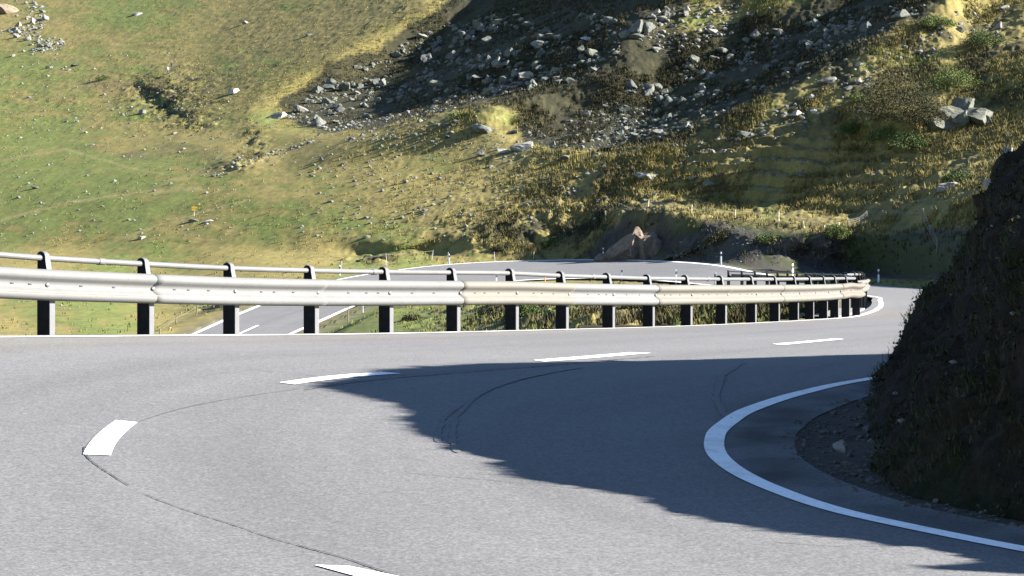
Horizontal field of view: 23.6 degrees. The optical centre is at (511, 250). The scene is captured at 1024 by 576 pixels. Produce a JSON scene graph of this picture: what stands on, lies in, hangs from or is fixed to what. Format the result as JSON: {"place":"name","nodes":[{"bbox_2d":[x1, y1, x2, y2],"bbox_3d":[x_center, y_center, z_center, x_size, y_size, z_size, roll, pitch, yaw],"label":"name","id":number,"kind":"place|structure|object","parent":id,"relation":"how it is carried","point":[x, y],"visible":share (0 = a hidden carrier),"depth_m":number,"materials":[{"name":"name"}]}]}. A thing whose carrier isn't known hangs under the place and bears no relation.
{"place":"outdoors","nodes":[
{"label":"outdoors","id":0,"kind":"place"},
{"bbox_2d":[0,259,1023,575],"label":"road","id":1,"kind":"structure","parent":0,"point":[336,467],"depth_m":17.10,"materials":[{"name":"asphalt"}]},
{"bbox_2d":[83,446,128,484],"bbox_3d":[-2.723,1.418,16.244,0.069,0.108,1.803,0,0,-19],"label":"road seam","id":2,"kind":"object","parent":1,"relation":"on","point":[101,467],"visible":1,"depth_m":16.11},
{"bbox_2d":[83,420,136,454],"bbox_3d":[-2.884,1.335,17.612,0.219,0.114,1.830,0,0,-3],"label":"dash","id":3,"kind":"object","parent":1,"relation":"on","point":[104,440],"visible":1,"depth_m":17.52,"materials":[{"name":"paint"}]},
{"bbox_2d":[147,494,293,543],"bbox_3d":[-1.725,1.542,14.183,0.035,0.101,2.061,0,0,-32],"label":"road seam","id":4,"kind":"object","parent":1,"relation":"on","point":[218,519],"visible":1,"depth_m":14.12,"materials":[{"name":"asphalt"}]},
{"bbox_2d":[139,380,360,421],"bbox_3d":[-2.145,1.221,20.244,0.214,0.134,3.780,0,0,24],"label":"road seam","id":5,"kind":"object","parent":1,"relation":"on","point":[231,398],"visible":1,"depth_m":20.04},
{"bbox_2d":[281,372,396,383],"bbox_3d":[-1.550,1.144,22.107,0.209,0.035,1.659,0,0,31],"label":"dash","id":6,"kind":"object","parent":1,"relation":"on","point":[330,377],"visible":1,"depth_m":22.03,"materials":[{"name":"paint"}]},
{"bbox_2d":[297,544,392,573],"bbox_3d":[-0.873,1.617,12.884,0.038,0.049,1.047,0,0,-34],"label":"road seam","id":7,"kind":"object","parent":1,"relation":"on","point":[348,558],"visible":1,"depth_m":12.86,"materials":[{"name":"asphalt"}]},
{"bbox_2d":[318,565,395,575],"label":"dash","id":8,"kind":"object","parent":1,"relation":"on","point":[354,571],"visible":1,"depth_m":12.51,"materials":[{"name":"paint"}]},
{"bbox_2d":[0,251,869,334],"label":"guard rail","id":9,"kind":"object","parent":1,"relation":"on","point":[45,285],"visible":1,"depth_m":33.13,"materials":[{"name":"metal"}]},
{"bbox_2d":[0,278,883,336],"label":"edge line","id":10,"kind":"object","parent":1,"relation":"on","point":[880,305],"visible":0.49,"depth_m":35.16,"materials":[{"name":"paint"}]},
{"bbox_2d":[305,356,648,389],"bbox_3d":[-0.059,1.169,24.059,0.142,0.038,7.106,0,0,28],"label":"road seam","id":11,"kind":"object","parent":1,"relation":"on","point":[446,373],"visible":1,"depth_m":22.78,"materials":[{"name":"asphalt"}]},
{"bbox_2d":[434,377,528,441],"bbox_3d":[-0.285,1.286,20.491,0.259,0.211,5.322,0,0,8],"label":"skid mark","id":12,"kind":"object","parent":1,"relation":"on","point":[438,436],"visible":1,"depth_m":19.32,"materials":[{"name":"rubber"}]},
{"bbox_2d":[448,368,576,452],"bbox_3d":[-0.082,1.298,20.983,0.496,0.252,7.384,0,0,8],"label":"skid mark","id":13,"kind":"object","parent":1,"relation":"on","point":[452,436],"visible":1,"depth_m":19.55,"materials":[{"name":"rubber"}]},
{"bbox_2d":[537,352,642,361],"bbox_3d":[0.848,1.153,26.709,0.262,0.015,2.682,0,0,28],"label":"dash","id":14,"kind":"object","parent":1,"relation":"on","point":[591,356],"visible":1,"depth_m":26.76,"materials":[{"name":"paint"}]},
{"bbox_2d":[193,259,1023,550],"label":"edge line","id":15,"kind":"object","parent":1,"relation":"on","point":[715,450],"visible":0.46,"depth_m":16.91,"materials":[{"name":"paint"}]},
{"bbox_2d":[710,362,745,417],"bbox_3d":[2.013,1.275,23.017,0.257,0.177,6.220,0,0,7],"label":"skid mark","id":16,"kind":"object","parent":1,"relation":"on","point":[715,398],"visible":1,"depth_m":22.18,"materials":[{"name":"rubber"}]},
{"bbox_2d":[776,338,838,344],"bbox_3d":[3.775,1.152,31.105,0.241,0.004,2.431,0,0,28],"label":"dash","id":17,"kind":"object","parent":1,"relation":"on","point":[806,341],"visible":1,"depth_m":31.07,"materials":[{"name":"paint"}]},
{"bbox_2d":[0,0,1023,334],"bbox_3d":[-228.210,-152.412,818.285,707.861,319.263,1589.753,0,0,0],"label":"hillside","id":18,"kind":"structure","parent":0,"point":[216,240],"depth_m":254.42,"materials":[{"name":"plant"}]},
{"bbox_2d":[0,3,18,13],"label":"boulder","id":19,"kind":"object","parent":18,"relation":"on","point":[6,8],"visible":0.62,"depth_m":460.87,"materials":[{"name":"stone"}]},
{"bbox_2d":[95,74,108,80],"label":"alpine shrub","id":20,"kind":"object","parent":18,"relation":"on","point":[101,78],"visible":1,"depth_m":360.97,"materials":[{"name":"green plant"}]},
{"bbox_2d":[159,305,213,333],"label":"wire fence","id":21,"kind":"object","parent":18,"relation":"on","point":[181,315],"visible":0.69,"depth_m":166.98,"materials":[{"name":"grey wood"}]},
{"bbox_2d":[227,88,238,94],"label":"boulder","id":22,"kind":"object","parent":18,"relation":"on","point":[231,91],"visible":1,"depth_m":320.50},
{"bbox_2d":[266,112,287,118],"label":"boulder","id":23,"kind":"object","parent":18,"relation":"on","point":[277,115],"visible":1,"depth_m":301.56,"materials":[{"name":"stone"}]},
{"bbox_2d":[293,105,308,111],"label":"boulder","id":24,"kind":"object","parent":18,"relation":"on","point":[298,108],"visible":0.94,"depth_m":303.35,"materials":[{"name":"stone"}]},
{"bbox_2d":[311,86,323,91],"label":"boulder","id":25,"kind":"object","parent":18,"relation":"on","point":[316,88],"visible":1,"depth_m":314.10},
{"bbox_2d":[311,116,325,125],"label":"boulder","id":26,"kind":"object","parent":18,"relation":"on","point":[318,120],"visible":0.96,"depth_m":290.13,"materials":[{"name":"stone"}]},
{"bbox_2d":[321,98,331,103],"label":"boulder","id":27,"kind":"object","parent":18,"relation":"on","point":[326,101],"visible":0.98,"depth_m":308.01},
{"bbox_2d":[323,84,334,89],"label":"boulder","id":28,"kind":"object","parent":18,"relation":"on","point":[328,86],"visible":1,"depth_m":315.06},
{"bbox_2d":[326,77,336,84],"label":"boulder","id":29,"kind":"object","parent":18,"relation":"on","point":[330,80],"visible":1,"depth_m":316.84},
{"bbox_2d":[328,103,342,108],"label":"boulder","id":30,"kind":"object","parent":18,"relation":"on","point":[332,106],"visible":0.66,"depth_m":303.62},
{"bbox_2d":[333,106,344,111],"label":"boulder","id":31,"kind":"object","parent":18,"relation":"on","point":[339,109],"visible":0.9,"depth_m":299.50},
{"bbox_2d":[338,82,349,90],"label":"boulder","id":32,"kind":"object","parent":18,"relation":"on","point":[344,85],"visible":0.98,"depth_m":314.21,"materials":[{"name":"stone"}]},
{"bbox_2d":[377,78,385,85],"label":"boulder","id":33,"kind":"object","parent":18,"relation":"on","point":[382,82],"visible":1,"depth_m":314.75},
{"bbox_2d":[399,313,420,320],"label":"alpine shrub","id":34,"kind":"object","parent":18,"relation":"on","point":[409,317],"visible":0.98,"depth_m":145.10,"materials":[{"name":"green plant"}]},
{"bbox_2d":[416,33,427,38],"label":"boulder","id":35,"kind":"object","parent":18,"relation":"on","point":[422,36],"visible":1,"depth_m":329.71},
{"bbox_2d":[423,53,432,63],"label":"boulder","id":36,"kind":"object","parent":18,"relation":"on","point":[428,58],"visible":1,"depth_m":318.95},
{"bbox_2d":[429,80,442,86],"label":"boulder","id":37,"kind":"object","parent":18,"relation":"on","point":[433,83],"visible":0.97,"depth_m":293.10,"materials":[{"name":"stone"}]},
{"bbox_2d":[341,251,533,268],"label":"wire fence","id":38,"kind":"object","parent":18,"relation":"on","point":[426,251],"visible":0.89,"depth_m":216.19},
{"bbox_2d":[445,50,459,58],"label":"boulder","id":39,"kind":"object","parent":18,"relation":"on","point":[449,55],"visible":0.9,"depth_m":315.71,"materials":[{"name":"stone"}]},
{"bbox_2d":[458,31,466,38],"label":"boulder","id":40,"kind":"object","parent":18,"relation":"on","point":[462,34],"visible":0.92,"depth_m":323.46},
{"bbox_2d":[471,124,491,133],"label":"boulder","id":41,"kind":"object","parent":18,"relation":"on","point":[480,128],"visible":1,"depth_m":256.10,"materials":[{"name":"stone"}]},
{"bbox_2d":[478,62,487,69],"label":"boulder","id":42,"kind":"object","parent":18,"relation":"on","point":[482,66],"visible":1,"depth_m":288.76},
{"bbox_2d":[481,36,493,43],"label":"boulder","id":43,"kind":"object","parent":18,"relation":"on","point":[486,39],"visible":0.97,"depth_m":312.31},
{"bbox_2d":[475,305,502,317],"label":"alpine shrub","id":44,"kind":"object","parent":18,"relation":"on","point":[490,308],"visible":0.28,"depth_m":133.75,"materials":[{"name":"green plant"}]},
{"bbox_2d":[491,57,500,67],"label":"boulder","id":45,"kind":"object","parent":18,"relation":"on","point":[495,62],"visible":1,"depth_m":286.86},
{"bbox_2d":[491,18,504,24],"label":"boulder","id":46,"kind":"object","parent":18,"relation":"on","point":[496,21],"visible":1,"depth_m":321.87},
{"bbox_2d":[493,86,504,94],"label":"boulder","id":47,"kind":"object","parent":18,"relation":"on","point":[500,89],"visible":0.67,"depth_m":274.79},
{"bbox_2d":[489,242,514,251],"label":"alpine shrub","id":48,"kind":"object","parent":18,"relation":"on","point":[506,247],"visible":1,"depth_m":219.69,"materials":[{"name":"green plant"}]},
{"bbox_2d":[499,75,508,83],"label":"boulder","id":49,"kind":"object","parent":18,"relation":"on","point":[503,78],"visible":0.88,"depth_m":280.45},
{"bbox_2d":[503,48,515,56],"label":"boulder","id":50,"kind":"object","parent":18,"relation":"on","point":[508,52],"visible":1,"depth_m":288.77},
{"bbox_2d":[0,0,1020,309],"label":"loose rocks","id":51,"kind":"object","parent":18,"relation":"on","point":[660,34],"visible":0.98,"depth_m":274.88,"materials":[{"name":"stone"}]},
{"bbox_2d":[511,69,521,75],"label":"boulder","id":52,"kind":"object","parent":18,"relation":"on","point":[515,71],"visible":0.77,"depth_m":280.79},
{"bbox_2d":[510,141,532,151],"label":"boulder","id":53,"kind":"object","parent":18,"relation":"on","point":[524,146],"visible":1,"depth_m":246.80,"materials":[{"name":"stone"}]},
{"bbox_2d":[500,305,547,323],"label":"alpine shrub","id":54,"kind":"object","parent":18,"relation":"on","point":[524,310],"visible":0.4,"depth_m":113.44,"materials":[{"name":"green plant"}]},
{"bbox_2d":[126,4,924,269],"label":"loose rocks","id":55,"kind":"object","parent":18,"relation":"on","point":[455,41],"visible":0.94,"depth_m":258.51,"materials":[{"name":"stone"}]},
{"bbox_2d":[518,71,533,79],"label":"boulder","id":56,"kind":"object","parent":18,"relation":"on","point":[526,75],"visible":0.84,"depth_m":276.86,"materials":[{"name":"stone"}]},
{"bbox_2d":[527,79,536,90],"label":"boulder","id":57,"kind":"object","parent":18,"relation":"on","point":[532,83],"visible":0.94,"depth_m":271.07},
{"bbox_2d":[530,40,545,48],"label":"boulder","id":58,"kind":"object","parent":18,"relation":"on","point":[537,43],"visible":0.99,"depth_m":286.37,"materials":[{"name":"stone"}]},
{"bbox_2d":[539,75,551,82],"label":"boulder","id":59,"kind":"object","parent":18,"relation":"on","point":[545,78],"visible":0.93,"depth_m":273.66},
{"bbox_2d":[539,236,557,246],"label":"alpine shrub","id":60,"kind":"object","parent":18,"relation":"on","point":[546,242],"visible":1,"depth_m":219.29,"materials":[{"name":"green plant"}]},
{"bbox_2d":[549,67,561,75],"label":"boulder","id":61,"kind":"object","parent":18,"relation":"on","point":[554,69],"visible":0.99,"depth_m":274.31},
{"bbox_2d":[585,48,599,56],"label":"boulder","id":62,"kind":"object","parent":18,"relation":"on","point":[591,52],"visible":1,"depth_m":273.99,"materials":[{"name":"stone"}]},
{"bbox_2d":[601,16,612,23],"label":"boulder","id":63,"kind":"object","parent":18,"relation":"on","point":[606,19],"visible":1,"depth_m":283.70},
{"bbox_2d":[618,105,631,111],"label":"boulder","id":64,"kind":"object","parent":18,"relation":"on","point":[623,107],"visible":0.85,"depth_m":259.68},
{"bbox_2d":[594,227,661,261],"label":"rock outcrop","id":65,"kind":"object","parent":18,"relation":"on","point":[637,244],"visible":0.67,"depth_m":205.23,"materials":[{"name":"stone"}]},
{"bbox_2d":[617,305,642,310],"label":"alpine shrub","id":66,"kind":"object","parent":18,"relation":"on","point":[630,307],"visible":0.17,"depth_m":88.43,"materials":[{"name":"green plant"}]},
{"bbox_2d":[626,79,636,89],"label":"boulder","id":67,"kind":"object","parent":18,"relation":"on","point":[631,85],"visible":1,"depth_m":264.52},
{"bbox_2d":[618,19,655,39],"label":"rock","id":68,"kind":"object","parent":18,"relation":"on","point":[636,29],"visible":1,"depth_m":274.81,"materials":[{"name":"stone"}]},
{"bbox_2d":[634,172,655,179],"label":"boulder","id":69,"kind":"object","parent":18,"relation":"on","point":[643,175],"visible":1,"depth_m":227.18,"materials":[{"name":"stone"}]},
{"bbox_2d":[643,88,653,95],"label":"boulder","id":70,"kind":"object","parent":18,"relation":"on","point":[648,92],"visible":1,"depth_m":264.19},
{"bbox_2d":[643,84,654,90],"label":"boulder","id":71,"kind":"object","parent":18,"relation":"on","point":[648,86],"visible":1,"depth_m":264.89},
{"bbox_2d":[652,129,662,134],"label":"boulder","id":72,"kind":"object","parent":18,"relation":"on","point":[656,131],"visible":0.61,"depth_m":239.76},
{"bbox_2d":[655,83,662,90],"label":"boulder","id":73,"kind":"object","parent":18,"relation":"on","point":[659,86],"visible":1,"depth_m":265.34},
{"bbox_2d":[655,305,672,313],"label":"alpine shrub","id":74,"kind":"object","parent":18,"relation":"on","point":[663,307],"visible":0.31,"depth_m":81.84,"materials":[{"name":"green plant"}]},
{"bbox_2d":[661,113,671,121],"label":"boulder","id":75,"kind":"object","parent":18,"relation":"on","point":[664,117],"visible":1,"depth_m":246.46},
{"bbox_2d":[664,96,674,106],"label":"boulder","id":76,"kind":"object","parent":18,"relation":"on","point":[669,100],"visible":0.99,"depth_m":255.48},
{"bbox_2d":[678,122,689,129],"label":"boulder","id":77,"kind":"object","parent":18,"relation":"on","point":[684,126],"visible":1,"depth_m":235.20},
{"bbox_2d":[690,55,699,63],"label":"boulder","id":78,"kind":"object","parent":18,"relation":"on","point":[694,58],"visible":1,"depth_m":268.99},
{"bbox_2d":[696,69,706,75],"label":"boulder","id":79,"kind":"object","parent":18,"relation":"on","point":[701,72],"visible":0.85,"depth_m":265.92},
{"bbox_2d":[702,180,717,186],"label":"boulder","id":80,"kind":"object","parent":18,"relation":"on","point":[709,183],"visible":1,"depth_m":222.85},
{"bbox_2d":[699,227,733,245],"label":"alpine shrub","id":81,"kind":"object","parent":18,"relation":"on","point":[721,233],"visible":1,"depth_m":197.12,"materials":[{"name":"green plant"}]},
{"bbox_2d":[605,200,838,229],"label":"wire fence","id":82,"kind":"object","parent":18,"relation":"on","point":[735,211],"visible":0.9,"depth_m":205.21,"materials":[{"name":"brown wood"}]},
{"bbox_2d":[715,47,728,53],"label":"boulder","id":83,"kind":"object","parent":18,"relation":"on","point":[721,49],"visible":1,"depth_m":269.61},
{"bbox_2d":[739,130,754,138],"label":"boulder","id":84,"kind":"object","parent":18,"relation":"on","point":[744,133],"visible":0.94,"depth_m":228.68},
{"bbox_2d":[744,51,755,58],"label":"boulder","id":85,"kind":"object","parent":18,"relation":"on","point":[749,53],"visible":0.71,"depth_m":265.15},
{"bbox_2d":[750,29,760,39],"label":"boulder","id":86,"kind":"object","parent":18,"relation":"on","point":[755,34],"visible":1,"depth_m":270.16,"materials":[{"name":"stone"}]},
{"bbox_2d":[749,231,780,243],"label":"alpine shrub","id":87,"kind":"object","parent":18,"relation":"on","point":[764,238],"visible":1,"depth_m":191.84,"materials":[{"name":"green plant"}]},
{"bbox_2d":[775,29,785,35],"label":"boulder","id":88,"kind":"object","parent":18,"relation":"on","point":[778,32],"visible":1,"depth_m":268.45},
{"bbox_2d":[806,40,814,49],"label":"boulder","id":89,"kind":"object","parent":18,"relation":"on","point":[809,44],"visible":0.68,"depth_m":250.42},
{"bbox_2d":[811,18,820,26],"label":"boulder","id":90,"kind":"object","parent":18,"relation":"on","point":[814,22],"visible":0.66,"depth_m":265.91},
{"bbox_2d":[804,300,829,313],"bbox_3d":[8.089,1.466,63.639,1.011,0.595,0.837,0,0,0],"label":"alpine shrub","id":91,"kind":"object","parent":18,"relation":"on","point":[816,307],"visible":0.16,"depth_m":63.49,"materials":[{"name":"green plant"}]},
{"bbox_2d":[816,77,836,83],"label":"boulder","id":92,"kind":"object","parent":18,"relation":"on","point":[828,80],"visible":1,"depth_m":233.78,"materials":[{"name":"stone"}]},
{"bbox_2d":[821,219,852,239],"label":"alpine shrub","id":93,"kind":"object","parent":18,"relation":"on","point":[839,232],"visible":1,"depth_m":188.90,"materials":[{"name":"green plant"}]},
{"bbox_2d":[835,120,860,134],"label":"alpine shrub","id":94,"kind":"object","parent":18,"relation":"on","point":[844,128],"visible":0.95,"depth_m":221.49,"materials":[{"name":"green plant"}]},
{"bbox_2d":[845,92,867,100],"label":"alpine shrub","id":95,"kind":"object","parent":18,"relation":"on","point":[853,98],"visible":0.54,"depth_m":226.87,"materials":[{"name":"green plant"}]},
{"bbox_2d":[859,21,872,31],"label":"boulder","id":96,"kind":"object","parent":18,"relation":"on","point":[865,26],"visible":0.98,"depth_m":246.02,"materials":[{"name":"stone"}]},
{"bbox_2d":[847,208,937,251],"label":"wire fence","id":97,"kind":"object","parent":18,"relation":"on","point":[900,215],"visible":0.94,"depth_m":184.52,"materials":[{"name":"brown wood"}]},
{"bbox_2d":[860,123,931,148],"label":"alpine shrub","id":98,"kind":"object","parent":18,"relation":"on","point":[891,141],"visible":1,"depth_m":215.24,"materials":[{"name":"green plant"}]},
{"bbox_2d":[845,61,958,125],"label":"alpine shrub","id":99,"kind":"object","parent":18,"relation":"on","point":[925,106],"visible":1,"depth_m":216.05,"materials":[{"name":"green plant"}]},
{"bbox_2d":[890,9,917,19],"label":"rock outcrop","id":100,"kind":"object","parent":18,"relation":"on","point":[901,13],"visible":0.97,"depth_m":243.51,"materials":[{"name":"stone"}]},
{"bbox_2d":[918,14,958,26],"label":"alpine shrub","id":101,"kind":"object","parent":18,"relation":"on","point":[931,21],"visible":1,"depth_m":239.76,"materials":[{"name":"green plant"}]},
{"bbox_2d":[936,182,958,192],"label":"rock outcrop","id":102,"kind":"object","parent":18,"relation":"on","point":[943,187],"visible":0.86,"depth_m":189.25,"materials":[{"name":"stone"}]},
{"bbox_2d":[917,62,982,88],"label":"alpine shrub","id":103,"kind":"object","parent":18,"relation":"on","point":[953,80],"visible":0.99,"depth_m":226.24,"materials":[{"name":"green plant"}]},
{"bbox_2d":[941,167,973,183],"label":"alpine shrub","id":104,"kind":"object","parent":18,"relation":"on","point":[956,176],"visible":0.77,"depth_m":191.22,"materials":[{"name":"green plant"}]},
{"bbox_2d":[928,97,992,130],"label":"rock outcrop","id":105,"kind":"object","parent":18,"relation":"on","point":[965,110],"visible":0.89,"depth_m":216.20,"materials":[{"name":"stone"}]},
{"bbox_2d":[962,23,1006,45],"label":"alpine shrub","id":106,"kind":"object","parent":18,"relation":"on","point":[973,38],"visible":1,"depth_m":235.18,"materials":[{"name":"green plant"}]},
{"bbox_2d":[983,145,1012,188],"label":"rock outcrop","id":107,"kind":"object","parent":18,"relation":"on","point":[986,184],"visible":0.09,"depth_m":175.80,"materials":[{"name":"stone"}]},
{"bbox_2d":[701,316,829,324],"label":"embankment","id":108,"kind":"structure","parent":0,"point":[769,321],"depth_m":48.98,"materials":[{"name":"plant"}]},
{"bbox_2d":[802,308,864,318],"bbox_3d":[7.796,1.669,58.882,0.828,0.449,9.932,0,0,12],"label":"concrete footing","id":109,"kind":"object","parent":108,"relation":"on","point":[817,315],"visible":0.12,"depth_m":58.09,"materials":[{"name":"concrete"}]},
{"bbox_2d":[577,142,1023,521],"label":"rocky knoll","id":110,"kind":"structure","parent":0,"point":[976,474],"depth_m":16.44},
{"bbox_2d":[859,125,1023,517],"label":"grass","id":111,"kind":"structure","parent":110,"relation":"on","point":[926,308],"depth_m":16.78,"materials":[{"name":"plant"}]},
{"bbox_2d":[893,151,1022,439],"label":"gravel","id":112,"kind":"structure","parent":110,"relation":"on","point":[951,362],"depth_m":16.93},
{"bbox_2d":[777,390,1023,528],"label":"gravel verge","id":113,"kind":"structure","parent":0,"point":[832,438],"depth_m":17.94,"materials":[{"name":"gravel"}]},
{"bbox_2d":[832,440,847,452],"bbox_3d":[2.340,1.386,17.448,0.130,0.092,0.099,3,16,42],"label":"stone","id":114,"kind":"object","parent":113,"relation":"on","point":[841,446],"visible":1,"depth_m":17.42,"materials":[{"name":"stone"}]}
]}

